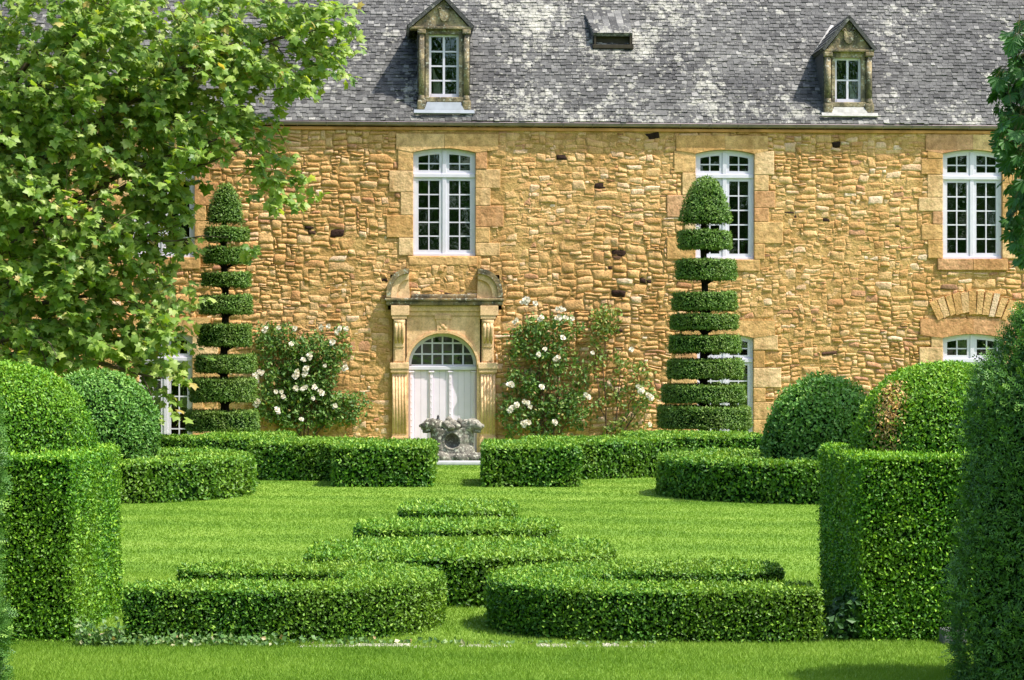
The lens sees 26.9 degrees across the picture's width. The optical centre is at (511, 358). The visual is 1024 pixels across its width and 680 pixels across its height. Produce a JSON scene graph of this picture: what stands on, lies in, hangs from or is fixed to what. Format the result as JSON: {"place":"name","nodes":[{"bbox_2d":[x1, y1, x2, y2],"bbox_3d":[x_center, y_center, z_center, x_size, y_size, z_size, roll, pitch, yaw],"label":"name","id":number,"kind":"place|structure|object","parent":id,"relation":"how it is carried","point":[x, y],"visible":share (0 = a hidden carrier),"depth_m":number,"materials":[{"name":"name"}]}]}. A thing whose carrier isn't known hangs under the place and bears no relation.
{"place":"outdoors","nodes":[
{"label":"outdoors","id":0,"kind":"place"},
{"bbox_2d":[4,464,973,679],"bbox_3d":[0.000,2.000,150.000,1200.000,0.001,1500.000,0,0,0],"label":"ground","id":1,"kind":"structure","parent":0,"point":[479,492],"depth_m":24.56,"materials":[{"name":"green plant"}]},
{"bbox_2d":[0,386,18,679],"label":"clipped cypress","id":2,"kind":"object","parent":1,"relation":"on","point":[5,633],"visible":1,"depth_m":12.80,"materials":[{"name":"green plant"}]},
{"bbox_2d":[0,359,125,641],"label":"clipped block","id":3,"kind":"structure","parent":1,"relation":"on","point":[63,571],"depth_m":15.38,"materials":[{"name":"green plant"}]},
{"bbox_2d":[0,0,366,428],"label":"plane tree","id":4,"kind":"object","parent":1,"relation":"on","point":[37,109],"visible":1,"depth_m":37.80,"materials":[{"name":"green plant"}]},
{"bbox_2d":[119,446,259,503],"bbox_3d":[-6.133,1.680,31.500,4.814,0.700,4.830,0,0,0],"label":"box hedge","id":5,"kind":"object","parent":1,"relation":"on","point":[174,474],"visible":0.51,"depth_m":29.97,"materials":[{"name":"green plant"}]},
{"bbox_2d":[63,367,162,458],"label":"topiary bush","id":6,"kind":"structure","parent":5,"relation":"on","point":[124,415],"depth_m":30.87,"materials":[{"name":"green plant"}]},
{"bbox_2d":[184,181,260,433],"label":"tiered topiary","id":7,"kind":"object","parent":1,"relation":"on","point":[224,389],"visible":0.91,"depth_m":40.93,"materials":[{"name":"green plant"}]},
{"bbox_2d":[120,557,448,641],"bbox_3d":[-1.621,1.794,16.098,2.299,0.444,2.218,0,0,0],"label":"box hedge","id":8,"kind":"object","parent":1,"relation":"on","point":[335,599],"visible":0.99,"depth_m":15.15,"materials":[{"name":"green plant"}]},
{"bbox_2d":[159,429,439,486],"bbox_3d":[-3.996,1.654,36.993,2.887,0.764,9.422,0,0,-37],"label":"box hedge","id":9,"kind":"object","parent":1,"relation":"on","point":[339,461],"visible":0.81,"depth_m":34.82,"materials":[{"name":"green plant"}]},
{"bbox_2d":[252,320,372,436],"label":"climbing rose","id":10,"kind":"object","parent":1,"relation":"on","point":[295,403],"visible":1,"depth_m":44.50,"materials":[{"name":"green plant"}]},
{"bbox_2d":[74,616,656,646],"bbox_3d":[-1.034,1.906,14.917,4.079,0.216,0.308,0,0,0],"label":"ground cover","id":11,"kind":"object","parent":1,"relation":"on","point":[108,633],"visible":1,"depth_m":14.88,"materials":[{"name":"green plant"}]},
{"bbox_2d":[419,415,483,460],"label":"stone fountain","id":12,"kind":"object","parent":1,"relation":"on","point":[453,438],"visible":0.85,"depth_m":40.76,"materials":[{"name":"grey stone"}]},
{"bbox_2d":[351,514,563,538],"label":"box hedge","id":13,"kind":"object","parent":1,"relation":"on","point":[482,525],"visible":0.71,"depth_m":20.17,"materials":[{"name":"green plant"}]},
{"bbox_2d":[436,461,479,464],"bbox_3d":[-1.050,1.962,40.100,1.109,0.075,0.300,0,0,0],"label":"edging strip","id":14,"kind":"object","parent":1,"relation":"on","point":[459,462],"visible":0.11,"depth_m":39.95,"materials":[{"name":"white stone"}]},
{"bbox_2d":[397,496,519,518],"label":"box hedge","id":15,"kind":"object","parent":1,"relation":"on","point":[449,507],"visible":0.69,"depth_m":22.70,"materials":[{"name":"green plant"}]},
{"bbox_2d":[301,533,617,607],"bbox_3d":[-0.436,1.778,18.073,2.654,0.484,1.966,0,0,0],"label":"box hedge","id":16,"kind":"object","parent":1,"relation":"on","point":[467,565],"visible":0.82,"depth_m":17.41,"materials":[{"name":"green plant"}]},
{"bbox_2d":[299,643,631,647],"bbox_3d":[-0.314,2.002,14.860,2.615,0.035,0.140,0,0,0],"label":"stone edging","id":17,"kind":"object","parent":1,"relation":"on","point":[547,645],"visible":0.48,"depth_m":14.85,"materials":[{"name":"grey stone"}]},
{"bbox_2d":[0,0,1023,452],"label":"manor house","id":18,"kind":"structure","parent":1,"relation":"on","point":[548,156],"depth_m":45.40,"materials":[{"name":"beige stone"}]},
{"bbox_2d":[105,136,223,268],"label":"window","id":19,"kind":"structure","parent":18,"relation":"in","point":[189,262],"depth_m":44.66,"materials":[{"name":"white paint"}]},
{"bbox_2d":[113,317,217,434],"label":"window","id":20,"kind":"structure","parent":18,"relation":"in","point":[169,426],"depth_m":44.71,"materials":[{"name":"white paint"}]},
{"bbox_2d":[431,69,442,93],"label":"curtain","id":21,"kind":"object","parent":18,"relation":"in","point":[437,87],"visible":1,"depth_m":45.31,"materials":[{"name":"fabric"}]},
{"bbox_2d":[409,370,476,451],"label":"door","id":22,"kind":"structure","parent":18,"relation":"in","point":[432,393],"depth_m":45.12,"materials":[{"name":"paint"}]},
{"bbox_2d":[387,134,502,267],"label":"window","id":23,"kind":"structure","parent":18,"relation":"in","point":[483,216],"depth_m":45.02,"materials":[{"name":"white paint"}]},
{"bbox_2d":[667,135,782,270],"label":"window","id":24,"kind":"structure","parent":18,"relation":"in","point":[688,153],"depth_m":45.38,"materials":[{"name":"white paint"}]},
{"bbox_2d":[671,320,780,433],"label":"window","id":25,"kind":"structure","parent":18,"relation":"in","point":[759,335],"depth_m":45.39,"materials":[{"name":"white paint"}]},
{"bbox_2d":[845,81,857,98],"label":"curtain","id":26,"kind":"object","parent":18,"relation":"in","point":[852,95],"visible":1,"depth_m":45.86,"materials":[{"name":"fabric"}]},
{"bbox_2d":[919,134,1020,269],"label":"window","id":27,"kind":"structure","parent":18,"relation":"in","point":[939,148],"depth_m":45.71,"materials":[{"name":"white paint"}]},
{"bbox_2d":[919,319,1020,363],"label":"window","id":28,"kind":"structure","parent":18,"relation":"in","point":[942,331],"depth_m":45.65,"materials":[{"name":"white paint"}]},
{"bbox_2d":[494,296,605,438],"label":"climbing rose","id":29,"kind":"object","parent":1,"relation":"on","point":[557,407],"visible":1,"depth_m":44.83,"materials":[{"name":"green plant"}]},
{"bbox_2d":[478,429,762,486],"bbox_3d":[1.872,1.654,36.897,3.431,0.761,8.803,0,0,33],"label":"box hedge","id":30,"kind":"object","parent":1,"relation":"on","point":[548,461],"visible":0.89,"depth_m":35.32,"materials":[{"name":"green plant"}]},
{"bbox_2d":[582,303,660,435],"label":"climbing rose","id":31,"kind":"object","parent":1,"relation":"on","point":[605,330],"visible":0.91,"depth_m":44.96,"materials":[{"name":"green plant"}]},
{"bbox_2d":[482,557,826,643],"bbox_3d":[0.993,1.792,16.052,2.442,0.448,2.235,0,0,0],"label":"box hedge","id":32,"kind":"object","parent":1,"relation":"on","point":[733,599],"visible":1,"depth_m":15.09,"materials":[{"name":"green plant"}]},
{"bbox_2d":[655,174,753,430],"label":"tiered topiary","id":33,"kind":"object","parent":1,"relation":"on","point":[705,200],"visible":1,"depth_m":40.84,"materials":[{"name":"green plant"}]},
{"bbox_2d":[654,446,820,504],"bbox_3d":[4.528,1.684,31.494,4.873,0.705,4.849,0,0,0],"label":"box hedge","id":34,"kind":"object","parent":1,"relation":"on","point":[744,475],"visible":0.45,"depth_m":29.73,"materials":[{"name":"green plant"}]},
{"bbox_2d":[758,370,868,459],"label":"topiary bush","id":35,"kind":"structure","parent":34,"relation":"on","point":[808,416],"depth_m":30.83,"materials":[{"name":"green plant"}]},
{"bbox_2d":[821,586,860,640],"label":"ivy clump","id":36,"kind":"object","parent":1,"relation":"on","point":[840,619],"visible":0.83,"depth_m":15.13,"materials":[{"name":"green plant"}]},
{"bbox_2d":[815,359,993,641],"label":"clipped block","id":37,"kind":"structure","parent":1,"relation":"on","point":[890,480],"depth_m":15.11,"materials":[{"name":"green plant"}]},
{"bbox_2d":[939,627,966,644],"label":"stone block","id":38,"kind":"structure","parent":1,"relation":"on","point":[940,637],"depth_m":14.92,"materials":[{"name":"grey stone"}]},
{"bbox_2d":[936,300,1023,679],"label":"clipped cypress","id":39,"kind":"object","parent":1,"relation":"on","point":[993,540],"visible":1,"depth_m":12.64,"materials":[{"name":"green plant"}]},
{"bbox_2d":[986,14,1023,270],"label":"chestnut tree","id":40,"kind":"object","parent":1,"relation":"on","point":[1010,157],"visible":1,"depth_m":29.67,"materials":[{"name":"green plant"}]}
]}

